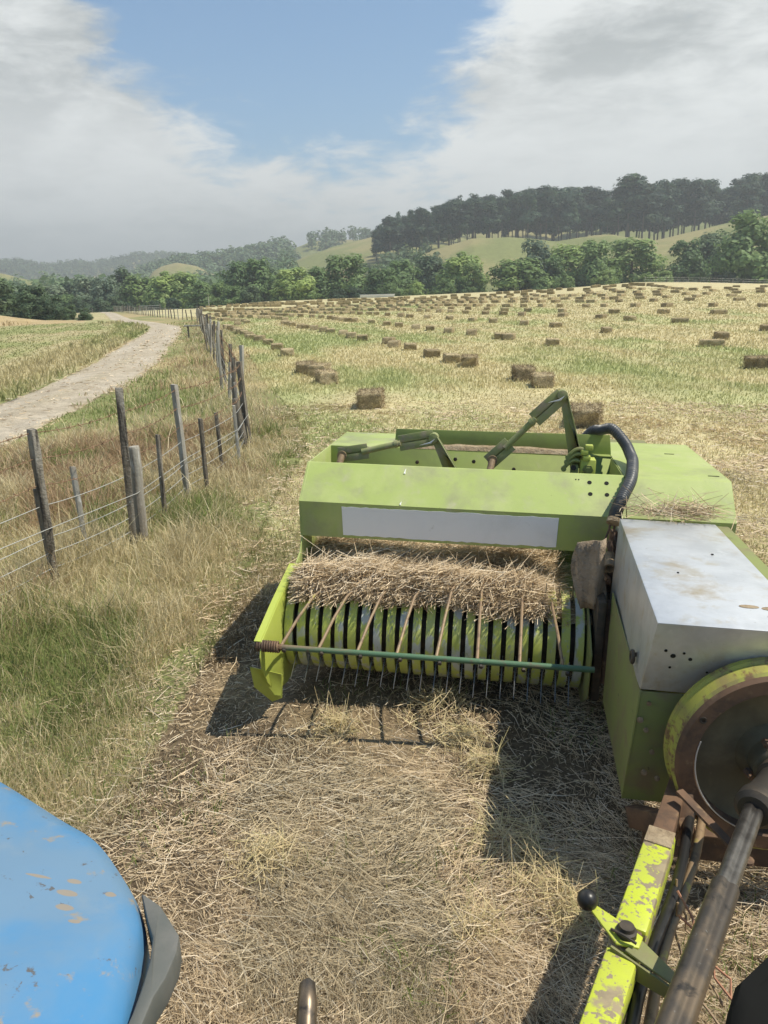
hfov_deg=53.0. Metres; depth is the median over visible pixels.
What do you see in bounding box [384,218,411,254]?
pine tree
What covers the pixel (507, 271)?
leafy tree
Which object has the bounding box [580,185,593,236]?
pine tree
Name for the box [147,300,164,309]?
bush
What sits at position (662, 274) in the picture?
bush
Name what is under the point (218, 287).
leafy tree
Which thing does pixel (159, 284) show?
leafy tree
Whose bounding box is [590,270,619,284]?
bush
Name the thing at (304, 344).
stubble
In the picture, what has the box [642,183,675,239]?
pine tree
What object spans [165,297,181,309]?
bush
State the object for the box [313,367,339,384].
hay bale
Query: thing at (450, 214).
pine tree
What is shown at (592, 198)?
pine tree
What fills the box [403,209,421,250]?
pine tree
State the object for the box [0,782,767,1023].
tractor
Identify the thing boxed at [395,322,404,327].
hay bale
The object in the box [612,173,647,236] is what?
pine tree
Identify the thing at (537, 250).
leafy tree
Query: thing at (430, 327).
hay bale
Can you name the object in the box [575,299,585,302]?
hay bale
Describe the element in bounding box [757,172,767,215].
pine tree
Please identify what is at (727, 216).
pine tree
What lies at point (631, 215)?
pine tree
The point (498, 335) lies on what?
hay bale
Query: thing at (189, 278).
leafy tree
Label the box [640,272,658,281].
bush
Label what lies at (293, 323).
hay bale
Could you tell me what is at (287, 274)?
leafy tree
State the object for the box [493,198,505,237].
pine tree
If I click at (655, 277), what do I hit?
boundary fence
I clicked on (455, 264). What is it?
leafy tree
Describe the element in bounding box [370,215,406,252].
pine tree
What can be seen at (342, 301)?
bales
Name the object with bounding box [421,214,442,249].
pine tree
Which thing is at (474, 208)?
pine tree
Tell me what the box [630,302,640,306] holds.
hay bale
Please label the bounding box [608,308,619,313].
hay bale
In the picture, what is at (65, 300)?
bush
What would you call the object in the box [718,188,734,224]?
pine tree
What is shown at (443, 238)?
pine tree
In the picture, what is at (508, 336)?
hay bale
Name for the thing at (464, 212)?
pine tree
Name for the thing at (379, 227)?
pine tree
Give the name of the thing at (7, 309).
leafy tree
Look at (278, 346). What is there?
hay bale
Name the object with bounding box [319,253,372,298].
leafy tree
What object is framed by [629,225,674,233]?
pine tree
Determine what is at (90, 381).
road straw
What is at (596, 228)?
pine tree
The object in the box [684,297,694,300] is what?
hay bale
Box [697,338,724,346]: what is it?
hay bale
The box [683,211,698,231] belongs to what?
pine tree
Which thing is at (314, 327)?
hay bale
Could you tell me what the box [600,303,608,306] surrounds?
hay bale
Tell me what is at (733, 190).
pine tree
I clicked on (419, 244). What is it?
pine tree
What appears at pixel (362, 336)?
hay bale
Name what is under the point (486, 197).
pine tree
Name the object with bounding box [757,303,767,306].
hay bale
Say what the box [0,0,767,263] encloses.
sky
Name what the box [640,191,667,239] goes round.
pine tree
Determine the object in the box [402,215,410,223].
pine tree
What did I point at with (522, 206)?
pine tree
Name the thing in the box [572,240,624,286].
leafy tree
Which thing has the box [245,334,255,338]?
hay bale
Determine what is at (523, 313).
hay bale
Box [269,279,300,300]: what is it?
bush
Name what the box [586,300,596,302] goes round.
hay bale
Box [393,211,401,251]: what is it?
pine tree
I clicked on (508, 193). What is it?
pine tree
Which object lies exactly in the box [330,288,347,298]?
bush
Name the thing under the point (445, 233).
pine tree
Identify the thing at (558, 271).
leafy tree
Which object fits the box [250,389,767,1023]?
hay baler
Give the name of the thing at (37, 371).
meadow grass
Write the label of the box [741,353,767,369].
hay bale
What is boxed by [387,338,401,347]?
hay bale
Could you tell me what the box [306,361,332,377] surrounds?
hay bale
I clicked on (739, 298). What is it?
hay bale
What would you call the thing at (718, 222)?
pine tree
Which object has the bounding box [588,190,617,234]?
pine tree
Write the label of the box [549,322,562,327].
hay bale
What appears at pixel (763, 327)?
hay bale
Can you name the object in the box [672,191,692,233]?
pine tree
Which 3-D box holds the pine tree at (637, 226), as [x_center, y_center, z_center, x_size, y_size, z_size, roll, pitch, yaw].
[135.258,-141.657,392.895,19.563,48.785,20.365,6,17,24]
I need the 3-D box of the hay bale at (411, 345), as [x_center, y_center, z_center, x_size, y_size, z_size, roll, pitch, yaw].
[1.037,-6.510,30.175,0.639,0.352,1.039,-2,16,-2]
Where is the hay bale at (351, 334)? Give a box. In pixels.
[346,331,356,337]
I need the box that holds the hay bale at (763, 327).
[759,324,767,330]
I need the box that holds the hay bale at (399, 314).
[397,312,404,316]
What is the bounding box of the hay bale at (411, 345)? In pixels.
[404,342,416,349]
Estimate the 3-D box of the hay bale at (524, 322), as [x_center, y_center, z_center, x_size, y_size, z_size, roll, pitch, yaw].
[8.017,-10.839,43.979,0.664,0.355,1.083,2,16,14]
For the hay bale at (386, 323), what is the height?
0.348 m
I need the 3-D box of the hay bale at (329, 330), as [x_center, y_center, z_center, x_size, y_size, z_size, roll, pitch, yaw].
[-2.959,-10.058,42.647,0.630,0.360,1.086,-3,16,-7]
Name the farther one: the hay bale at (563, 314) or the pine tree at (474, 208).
the pine tree at (474, 208)
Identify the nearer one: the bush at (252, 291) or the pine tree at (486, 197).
the bush at (252, 291)
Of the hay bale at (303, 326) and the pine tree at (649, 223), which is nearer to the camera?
the hay bale at (303, 326)
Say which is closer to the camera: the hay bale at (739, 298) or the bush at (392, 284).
the hay bale at (739, 298)
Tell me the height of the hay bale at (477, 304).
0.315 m
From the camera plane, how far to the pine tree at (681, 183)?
378.95 m
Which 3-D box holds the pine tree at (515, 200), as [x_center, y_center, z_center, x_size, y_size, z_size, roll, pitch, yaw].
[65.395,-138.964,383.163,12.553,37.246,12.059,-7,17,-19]
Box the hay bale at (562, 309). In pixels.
[558,308,567,311]
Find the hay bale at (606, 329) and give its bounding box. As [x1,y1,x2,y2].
[601,326,612,332]
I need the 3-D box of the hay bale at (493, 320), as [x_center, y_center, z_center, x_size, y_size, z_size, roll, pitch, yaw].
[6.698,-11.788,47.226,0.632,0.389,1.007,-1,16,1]
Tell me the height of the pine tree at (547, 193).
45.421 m
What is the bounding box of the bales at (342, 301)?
[199,282,653,312]
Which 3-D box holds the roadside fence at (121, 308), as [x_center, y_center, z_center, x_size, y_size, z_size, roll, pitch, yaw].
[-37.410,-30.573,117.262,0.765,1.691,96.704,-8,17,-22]
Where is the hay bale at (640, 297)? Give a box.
[635,296,646,298]
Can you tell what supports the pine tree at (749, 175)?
on the ground at (490, 252)
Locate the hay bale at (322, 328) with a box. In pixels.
[319,326,328,331]
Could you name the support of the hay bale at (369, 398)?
on the ground at (490, 252)
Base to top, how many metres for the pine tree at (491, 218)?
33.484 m
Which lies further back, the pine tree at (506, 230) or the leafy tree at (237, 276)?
the pine tree at (506, 230)
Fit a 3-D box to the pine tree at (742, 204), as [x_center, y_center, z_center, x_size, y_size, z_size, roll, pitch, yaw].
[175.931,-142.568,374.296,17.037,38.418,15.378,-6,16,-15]
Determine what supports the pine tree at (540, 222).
on the ground at (490, 252)
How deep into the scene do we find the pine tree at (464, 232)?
410.96 m
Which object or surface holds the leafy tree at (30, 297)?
on the ground at (490, 252)
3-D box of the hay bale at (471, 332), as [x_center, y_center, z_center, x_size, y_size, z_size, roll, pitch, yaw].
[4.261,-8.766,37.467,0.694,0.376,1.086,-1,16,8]
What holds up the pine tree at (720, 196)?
on the ground at (490, 252)
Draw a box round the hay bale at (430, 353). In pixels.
[423,348,440,357]
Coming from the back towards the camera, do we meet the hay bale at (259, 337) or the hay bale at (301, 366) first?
the hay bale at (259, 337)
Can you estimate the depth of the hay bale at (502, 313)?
54.70 m
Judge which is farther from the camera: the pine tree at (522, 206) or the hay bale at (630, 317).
the pine tree at (522, 206)
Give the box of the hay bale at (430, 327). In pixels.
[426,325,434,330]
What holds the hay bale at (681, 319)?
on the ground at (490, 252)
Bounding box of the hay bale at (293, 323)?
[289,321,296,325]
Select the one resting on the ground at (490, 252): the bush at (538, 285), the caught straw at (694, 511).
the bush at (538, 285)
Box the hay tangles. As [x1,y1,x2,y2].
[206,676,767,979]
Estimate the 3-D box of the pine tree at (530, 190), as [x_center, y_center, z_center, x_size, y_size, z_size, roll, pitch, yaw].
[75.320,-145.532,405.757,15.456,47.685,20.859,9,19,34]
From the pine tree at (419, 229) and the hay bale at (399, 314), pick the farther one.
the pine tree at (419, 229)
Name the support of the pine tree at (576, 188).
on the ground at (490, 252)
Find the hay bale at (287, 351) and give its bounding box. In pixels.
[280,346,295,355]
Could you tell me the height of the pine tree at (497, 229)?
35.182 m
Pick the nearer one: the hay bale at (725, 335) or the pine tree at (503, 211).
the hay bale at (725, 335)
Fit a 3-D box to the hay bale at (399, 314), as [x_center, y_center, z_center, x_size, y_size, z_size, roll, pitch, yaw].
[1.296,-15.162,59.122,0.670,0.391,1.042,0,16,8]
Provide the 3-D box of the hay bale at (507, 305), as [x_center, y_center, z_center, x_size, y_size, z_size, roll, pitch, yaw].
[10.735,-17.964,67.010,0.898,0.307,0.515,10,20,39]
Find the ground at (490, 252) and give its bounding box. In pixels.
[0,216,767,1023]
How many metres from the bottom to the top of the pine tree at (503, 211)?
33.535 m
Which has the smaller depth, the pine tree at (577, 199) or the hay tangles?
the hay tangles
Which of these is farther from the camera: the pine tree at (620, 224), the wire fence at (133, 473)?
the pine tree at (620, 224)
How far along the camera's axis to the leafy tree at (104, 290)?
186.63 m
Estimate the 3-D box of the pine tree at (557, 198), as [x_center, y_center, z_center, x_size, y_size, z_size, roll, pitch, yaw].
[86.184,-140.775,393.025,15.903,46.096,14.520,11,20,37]
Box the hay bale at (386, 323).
[383,321,390,325]
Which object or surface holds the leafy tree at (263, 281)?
on the ground at (490, 252)
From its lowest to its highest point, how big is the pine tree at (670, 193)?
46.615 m
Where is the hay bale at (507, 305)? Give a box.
[502,304,512,306]
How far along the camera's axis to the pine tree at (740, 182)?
387.45 m
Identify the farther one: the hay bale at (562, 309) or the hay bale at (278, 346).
the hay bale at (562, 309)
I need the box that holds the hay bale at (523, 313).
[518,311,525,315]
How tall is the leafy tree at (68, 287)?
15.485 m
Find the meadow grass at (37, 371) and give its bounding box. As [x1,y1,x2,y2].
[0,320,149,401]
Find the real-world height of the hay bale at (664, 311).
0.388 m
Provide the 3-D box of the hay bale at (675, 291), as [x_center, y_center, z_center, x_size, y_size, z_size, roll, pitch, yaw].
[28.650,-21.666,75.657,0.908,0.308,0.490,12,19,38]
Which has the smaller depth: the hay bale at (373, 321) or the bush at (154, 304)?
the hay bale at (373, 321)
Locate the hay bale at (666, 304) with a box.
[661,303,672,306]
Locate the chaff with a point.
(177, 753)
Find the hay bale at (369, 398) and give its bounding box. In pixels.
[353,385,386,409]
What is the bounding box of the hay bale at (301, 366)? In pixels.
[294,359,312,374]
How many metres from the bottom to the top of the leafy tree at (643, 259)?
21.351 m
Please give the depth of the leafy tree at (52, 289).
202.84 m
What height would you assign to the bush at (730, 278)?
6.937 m
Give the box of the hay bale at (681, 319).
[670,317,689,322]
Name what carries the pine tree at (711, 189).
on the ground at (490, 252)
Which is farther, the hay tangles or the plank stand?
the plank stand
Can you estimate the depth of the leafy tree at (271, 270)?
200.34 m
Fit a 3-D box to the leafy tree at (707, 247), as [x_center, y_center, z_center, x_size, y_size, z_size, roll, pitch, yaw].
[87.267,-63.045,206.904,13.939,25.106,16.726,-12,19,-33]
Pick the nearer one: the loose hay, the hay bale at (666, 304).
the loose hay
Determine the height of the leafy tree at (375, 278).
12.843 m
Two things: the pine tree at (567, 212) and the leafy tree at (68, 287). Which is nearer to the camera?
the leafy tree at (68, 287)
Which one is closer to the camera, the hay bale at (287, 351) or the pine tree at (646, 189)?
the hay bale at (287, 351)
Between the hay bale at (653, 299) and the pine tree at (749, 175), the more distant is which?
the pine tree at (749, 175)
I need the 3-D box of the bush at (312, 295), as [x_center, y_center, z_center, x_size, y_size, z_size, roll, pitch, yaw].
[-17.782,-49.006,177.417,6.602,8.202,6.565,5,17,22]
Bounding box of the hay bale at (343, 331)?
[338,329,347,334]
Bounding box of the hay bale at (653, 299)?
[649,298,658,301]
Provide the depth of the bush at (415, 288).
175.19 m
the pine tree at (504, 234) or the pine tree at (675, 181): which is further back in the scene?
the pine tree at (504, 234)
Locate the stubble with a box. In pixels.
[184,288,767,667]
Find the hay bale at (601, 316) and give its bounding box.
[594,313,606,318]
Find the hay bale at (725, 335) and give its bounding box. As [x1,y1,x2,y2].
[714,331,729,339]
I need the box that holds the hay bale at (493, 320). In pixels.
[488,318,497,322]
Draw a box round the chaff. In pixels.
[41,485,767,1023]
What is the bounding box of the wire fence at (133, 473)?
[0,307,251,594]
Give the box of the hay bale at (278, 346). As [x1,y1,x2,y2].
[270,342,282,349]
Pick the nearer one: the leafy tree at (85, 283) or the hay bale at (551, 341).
the hay bale at (551, 341)
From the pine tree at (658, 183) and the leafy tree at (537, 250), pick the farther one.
the pine tree at (658, 183)
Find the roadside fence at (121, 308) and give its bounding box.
[113,305,197,319]
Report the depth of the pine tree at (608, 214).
371.54 m
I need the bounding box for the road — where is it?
[0,312,181,446]
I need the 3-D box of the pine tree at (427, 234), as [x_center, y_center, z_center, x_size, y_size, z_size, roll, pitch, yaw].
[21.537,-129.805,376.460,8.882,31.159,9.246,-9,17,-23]
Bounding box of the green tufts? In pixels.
[67,437,767,1023]
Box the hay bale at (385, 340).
[382,336,395,344]
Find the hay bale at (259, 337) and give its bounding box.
[253,334,265,341]
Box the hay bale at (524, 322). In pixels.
[520,320,528,325]
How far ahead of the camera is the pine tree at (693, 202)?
376.20 m
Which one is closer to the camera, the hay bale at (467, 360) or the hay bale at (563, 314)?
the hay bale at (467, 360)
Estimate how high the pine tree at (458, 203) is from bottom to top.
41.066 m
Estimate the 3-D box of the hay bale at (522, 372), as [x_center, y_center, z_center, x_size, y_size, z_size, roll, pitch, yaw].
[3.520,-3.527,19.408,0.712,0.464,1.045,0,16,3]
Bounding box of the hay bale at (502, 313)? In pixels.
[499,311,507,315]
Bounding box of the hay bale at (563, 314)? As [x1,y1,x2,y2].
[557,312,568,316]
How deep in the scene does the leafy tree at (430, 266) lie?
206.38 m
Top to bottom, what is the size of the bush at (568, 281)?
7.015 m
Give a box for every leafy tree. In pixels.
[32,283,70,303]
[62,281,79,301]
[70,274,95,310]
[87,276,120,310]
[106,265,132,302]
[118,274,154,309]
[134,270,186,310]
[155,271,208,308]
[181,280,217,308]
[209,279,229,304]
[216,260,261,295]
[237,256,280,301]
[266,263,281,300]
[273,267,317,299]
[300,266,331,298]
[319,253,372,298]
[349,261,381,294]
[364,267,396,294]
[387,258,428,293]
[412,252,451,293]
[425,251,483,294]
[456,262,490,292]
[485,256,554,291]
[518,236,554,288]
[538,255,568,288]
[549,241,610,286]
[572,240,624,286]
[603,236,667,283]
[660,237,711,282]
[694,228,732,282]
[704,208,767,283]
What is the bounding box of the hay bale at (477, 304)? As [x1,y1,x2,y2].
[473,303,481,306]
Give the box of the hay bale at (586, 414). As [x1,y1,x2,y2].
[563,400,605,427]
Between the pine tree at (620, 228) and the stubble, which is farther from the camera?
the pine tree at (620, 228)
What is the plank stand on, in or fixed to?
on the ground at (490, 252)
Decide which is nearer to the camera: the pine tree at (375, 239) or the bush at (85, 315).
the bush at (85, 315)
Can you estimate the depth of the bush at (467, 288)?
177.97 m
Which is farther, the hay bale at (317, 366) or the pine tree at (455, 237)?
the pine tree at (455, 237)
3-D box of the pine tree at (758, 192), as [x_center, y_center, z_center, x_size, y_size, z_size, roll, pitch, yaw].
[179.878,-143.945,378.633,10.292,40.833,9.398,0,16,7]
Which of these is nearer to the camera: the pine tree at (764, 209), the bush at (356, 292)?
the bush at (356, 292)
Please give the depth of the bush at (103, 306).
175.24 m
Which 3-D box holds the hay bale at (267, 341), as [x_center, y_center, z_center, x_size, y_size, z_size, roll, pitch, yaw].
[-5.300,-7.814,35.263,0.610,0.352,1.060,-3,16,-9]
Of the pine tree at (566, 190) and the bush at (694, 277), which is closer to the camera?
the bush at (694, 277)
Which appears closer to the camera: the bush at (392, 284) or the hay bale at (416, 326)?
the hay bale at (416, 326)
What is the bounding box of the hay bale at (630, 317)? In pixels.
[623,315,636,320]
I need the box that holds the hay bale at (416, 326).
[411,323,420,329]
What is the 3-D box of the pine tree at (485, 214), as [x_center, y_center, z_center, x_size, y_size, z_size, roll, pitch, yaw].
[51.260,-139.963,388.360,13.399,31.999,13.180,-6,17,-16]
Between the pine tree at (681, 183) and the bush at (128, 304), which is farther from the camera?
the pine tree at (681, 183)
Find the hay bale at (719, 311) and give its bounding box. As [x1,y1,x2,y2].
[709,309,728,314]
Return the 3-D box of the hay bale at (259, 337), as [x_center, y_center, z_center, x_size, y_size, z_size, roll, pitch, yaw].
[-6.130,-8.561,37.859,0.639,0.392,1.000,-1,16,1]
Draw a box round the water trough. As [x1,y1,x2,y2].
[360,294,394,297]
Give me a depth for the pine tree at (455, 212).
408.53 m
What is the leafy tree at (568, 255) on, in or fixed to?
on the ground at (490, 252)
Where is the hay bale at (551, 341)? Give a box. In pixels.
[545,337,559,345]
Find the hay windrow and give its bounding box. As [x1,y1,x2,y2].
[288,540,591,624]
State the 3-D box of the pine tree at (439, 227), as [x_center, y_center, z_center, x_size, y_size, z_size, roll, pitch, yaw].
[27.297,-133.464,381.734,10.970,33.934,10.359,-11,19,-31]
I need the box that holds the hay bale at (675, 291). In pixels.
[670,290,680,292]
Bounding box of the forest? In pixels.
[0,226,455,304]
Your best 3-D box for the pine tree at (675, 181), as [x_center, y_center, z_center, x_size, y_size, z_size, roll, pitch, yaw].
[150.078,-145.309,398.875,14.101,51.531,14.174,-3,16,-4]
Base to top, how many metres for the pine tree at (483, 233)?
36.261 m
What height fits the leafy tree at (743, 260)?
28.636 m
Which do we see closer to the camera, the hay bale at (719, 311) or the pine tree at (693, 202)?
the hay bale at (719, 311)
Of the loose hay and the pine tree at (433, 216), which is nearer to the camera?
the loose hay
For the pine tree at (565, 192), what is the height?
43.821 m
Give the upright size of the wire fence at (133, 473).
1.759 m
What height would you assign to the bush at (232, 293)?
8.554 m
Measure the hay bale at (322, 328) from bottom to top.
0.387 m
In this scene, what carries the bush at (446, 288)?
on the ground at (490, 252)
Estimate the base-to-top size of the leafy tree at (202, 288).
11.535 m
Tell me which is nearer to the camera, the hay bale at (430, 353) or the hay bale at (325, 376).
the hay bale at (325, 376)
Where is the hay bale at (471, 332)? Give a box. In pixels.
[465,329,476,335]
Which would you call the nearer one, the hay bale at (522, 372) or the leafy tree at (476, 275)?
the hay bale at (522, 372)
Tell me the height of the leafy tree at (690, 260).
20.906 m
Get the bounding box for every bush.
[50,294,77,312]
[70,295,94,312]
[91,298,114,312]
[99,295,124,311]
[124,302,137,310]
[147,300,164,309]
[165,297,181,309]
[187,293,212,306]
[216,285,246,305]
[238,284,263,303]
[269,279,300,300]
[296,281,321,299]
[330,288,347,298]
[349,287,364,297]
[377,276,405,295]
[404,280,425,295]
[433,279,456,294]
[454,278,477,292]
[529,278,550,289]
[552,274,574,288]
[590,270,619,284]
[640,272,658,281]
[653,270,673,281]
[686,274,704,281]
[717,271,741,282]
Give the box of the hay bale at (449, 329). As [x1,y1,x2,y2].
[444,327,454,332]
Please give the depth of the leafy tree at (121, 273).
209.95 m
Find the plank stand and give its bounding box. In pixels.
[184,324,215,337]
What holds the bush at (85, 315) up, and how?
on the ground at (490, 252)
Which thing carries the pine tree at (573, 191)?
on the ground at (490, 252)
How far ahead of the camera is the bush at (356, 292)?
175.64 m
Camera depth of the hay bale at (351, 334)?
37.93 m
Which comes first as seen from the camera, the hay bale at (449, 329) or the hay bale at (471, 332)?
the hay bale at (471, 332)
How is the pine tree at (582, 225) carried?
on the ground at (490, 252)
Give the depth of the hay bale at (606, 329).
35.53 m
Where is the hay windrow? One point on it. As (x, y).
(558, 616)
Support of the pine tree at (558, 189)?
on the ground at (490, 252)
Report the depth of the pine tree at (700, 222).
400.60 m
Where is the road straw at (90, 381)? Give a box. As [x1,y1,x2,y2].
[0,328,183,445]
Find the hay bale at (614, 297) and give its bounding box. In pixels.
[609,296,620,299]
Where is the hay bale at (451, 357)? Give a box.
[443,352,460,362]
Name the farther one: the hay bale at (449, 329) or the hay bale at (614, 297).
the hay bale at (614, 297)
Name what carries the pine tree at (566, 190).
on the ground at (490, 252)
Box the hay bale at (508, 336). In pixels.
[503,332,516,339]
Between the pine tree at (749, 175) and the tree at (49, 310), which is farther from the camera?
the pine tree at (749, 175)
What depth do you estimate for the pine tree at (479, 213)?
383.34 m
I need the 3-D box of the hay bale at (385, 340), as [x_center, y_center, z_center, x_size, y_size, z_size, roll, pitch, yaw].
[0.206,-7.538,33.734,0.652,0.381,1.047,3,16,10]
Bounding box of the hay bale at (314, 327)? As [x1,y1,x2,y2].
[310,324,318,329]
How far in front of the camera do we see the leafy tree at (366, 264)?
199.13 m
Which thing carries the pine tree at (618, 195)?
on the ground at (490, 252)
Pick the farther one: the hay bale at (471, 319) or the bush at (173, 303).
the bush at (173, 303)
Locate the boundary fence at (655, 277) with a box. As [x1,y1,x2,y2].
[644,276,757,283]
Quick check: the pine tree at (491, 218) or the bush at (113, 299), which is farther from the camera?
the pine tree at (491, 218)
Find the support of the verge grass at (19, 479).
on the ground at (490, 252)
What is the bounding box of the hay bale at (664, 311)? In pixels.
[657,308,670,313]
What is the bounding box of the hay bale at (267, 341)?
[263,338,273,344]
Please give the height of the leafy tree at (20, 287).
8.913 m
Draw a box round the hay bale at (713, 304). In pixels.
[707,302,718,306]
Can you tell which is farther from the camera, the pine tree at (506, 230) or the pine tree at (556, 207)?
the pine tree at (506, 230)
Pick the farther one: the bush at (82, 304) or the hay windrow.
the bush at (82, 304)
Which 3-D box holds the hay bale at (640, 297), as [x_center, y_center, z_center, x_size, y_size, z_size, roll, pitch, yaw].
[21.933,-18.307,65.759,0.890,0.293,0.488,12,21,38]
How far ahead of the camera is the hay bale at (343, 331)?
40.25 m
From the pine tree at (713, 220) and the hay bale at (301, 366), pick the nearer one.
the hay bale at (301, 366)
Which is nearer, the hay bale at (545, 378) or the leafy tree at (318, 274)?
the hay bale at (545, 378)
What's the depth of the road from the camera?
20.93 m
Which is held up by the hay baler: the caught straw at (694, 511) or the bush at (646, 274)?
the caught straw at (694, 511)
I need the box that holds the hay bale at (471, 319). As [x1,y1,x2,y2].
[468,316,476,321]
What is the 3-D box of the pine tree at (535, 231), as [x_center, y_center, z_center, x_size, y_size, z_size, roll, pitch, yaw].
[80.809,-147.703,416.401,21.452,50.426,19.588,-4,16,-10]
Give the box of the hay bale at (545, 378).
[528,370,556,387]
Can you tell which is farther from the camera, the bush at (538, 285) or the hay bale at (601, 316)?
the bush at (538, 285)
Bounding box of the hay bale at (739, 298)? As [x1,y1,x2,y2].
[733,297,745,300]
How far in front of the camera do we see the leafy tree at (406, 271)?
189.94 m
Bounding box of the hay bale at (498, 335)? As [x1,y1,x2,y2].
[494,332,503,338]
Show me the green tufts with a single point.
(399, 853)
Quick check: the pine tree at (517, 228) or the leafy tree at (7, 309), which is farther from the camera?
the pine tree at (517, 228)
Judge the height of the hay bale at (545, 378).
0.419 m
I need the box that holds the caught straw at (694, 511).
[610,486,747,529]
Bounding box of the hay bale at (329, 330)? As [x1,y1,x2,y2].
[326,327,334,332]
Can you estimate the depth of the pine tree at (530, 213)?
372.79 m
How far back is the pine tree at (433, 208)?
395.56 m
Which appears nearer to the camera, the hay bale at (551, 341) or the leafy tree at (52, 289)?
the hay bale at (551, 341)
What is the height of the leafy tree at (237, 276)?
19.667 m
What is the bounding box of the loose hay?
[287,535,586,629]
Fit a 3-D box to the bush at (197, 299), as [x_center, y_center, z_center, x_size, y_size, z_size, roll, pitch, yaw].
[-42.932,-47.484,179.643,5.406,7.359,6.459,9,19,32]
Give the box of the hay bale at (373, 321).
[368,319,375,323]
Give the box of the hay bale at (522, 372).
[509,362,536,381]
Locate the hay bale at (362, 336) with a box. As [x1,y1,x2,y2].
[356,334,367,340]
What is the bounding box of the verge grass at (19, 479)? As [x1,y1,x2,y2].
[0,318,314,834]
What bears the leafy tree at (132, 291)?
on the ground at (490, 252)
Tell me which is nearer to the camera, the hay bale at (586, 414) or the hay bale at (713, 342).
the hay bale at (586, 414)
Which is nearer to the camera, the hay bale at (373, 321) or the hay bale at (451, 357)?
the hay bale at (451, 357)
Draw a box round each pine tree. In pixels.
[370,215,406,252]
[370,229,382,260]
[372,224,388,253]
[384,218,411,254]
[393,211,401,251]
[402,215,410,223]
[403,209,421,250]
[408,207,435,246]
[410,215,430,250]
[420,212,437,243]
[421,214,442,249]
[430,205,441,248]
[430,206,449,247]
[433,235,447,244]
[440,201,459,244]
[442,201,459,244]
[443,229,462,245]
[450,198,462,242]
[453,195,469,241]
[454,200,480,239]
[458,198,483,238]
[465,193,485,237]
[468,193,482,237]
[475,196,502,237]
[475,201,496,237]
[479,194,497,237]
[480,228,499,234]
[485,200,501,237]
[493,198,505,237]
[495,196,511,237]
[499,189,513,236]
[500,223,514,236]
[501,221,523,236]
[502,192,525,237]
[504,190,526,237]
[508,192,525,237]
[514,191,541,237]
[518,188,542,234]
[523,186,564,239]
[524,188,544,238]
[534,185,558,239]
[544,187,573,239]
[545,202,570,240]
[547,189,566,240]
[551,186,563,240]
[556,186,580,239]
[559,191,570,240]
[563,186,581,190]
[564,189,581,238]
[566,191,589,237]
[572,195,589,237]
[575,186,606,235]
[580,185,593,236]
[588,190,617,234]
[588,226,610,234]
[596,196,617,234]
[600,187,635,235]
[602,207,625,234]
[603,203,623,234]
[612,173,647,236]
[621,212,639,232]
[622,181,664,238]
[629,183,662,238]
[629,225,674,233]
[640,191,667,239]
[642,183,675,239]
[650,179,683,238]
[656,180,674,238]
[669,177,690,234]
[670,178,684,235]
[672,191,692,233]
[676,179,702,233]
[677,178,715,230]
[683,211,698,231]
[693,178,724,228]
[700,185,718,226]
[708,187,733,225]
[712,186,736,224]
[714,191,732,223]
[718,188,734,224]
[719,185,742,218]
[729,177,747,212]
[729,177,764,212]
[742,173,763,177]
[744,174,764,214]
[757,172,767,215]
[759,174,767,213]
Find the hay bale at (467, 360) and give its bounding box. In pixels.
[460,352,478,367]
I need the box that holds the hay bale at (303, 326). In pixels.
[301,324,309,328]
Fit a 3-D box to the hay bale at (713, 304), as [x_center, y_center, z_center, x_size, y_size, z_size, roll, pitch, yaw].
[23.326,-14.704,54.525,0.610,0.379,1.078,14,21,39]
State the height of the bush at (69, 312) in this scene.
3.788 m

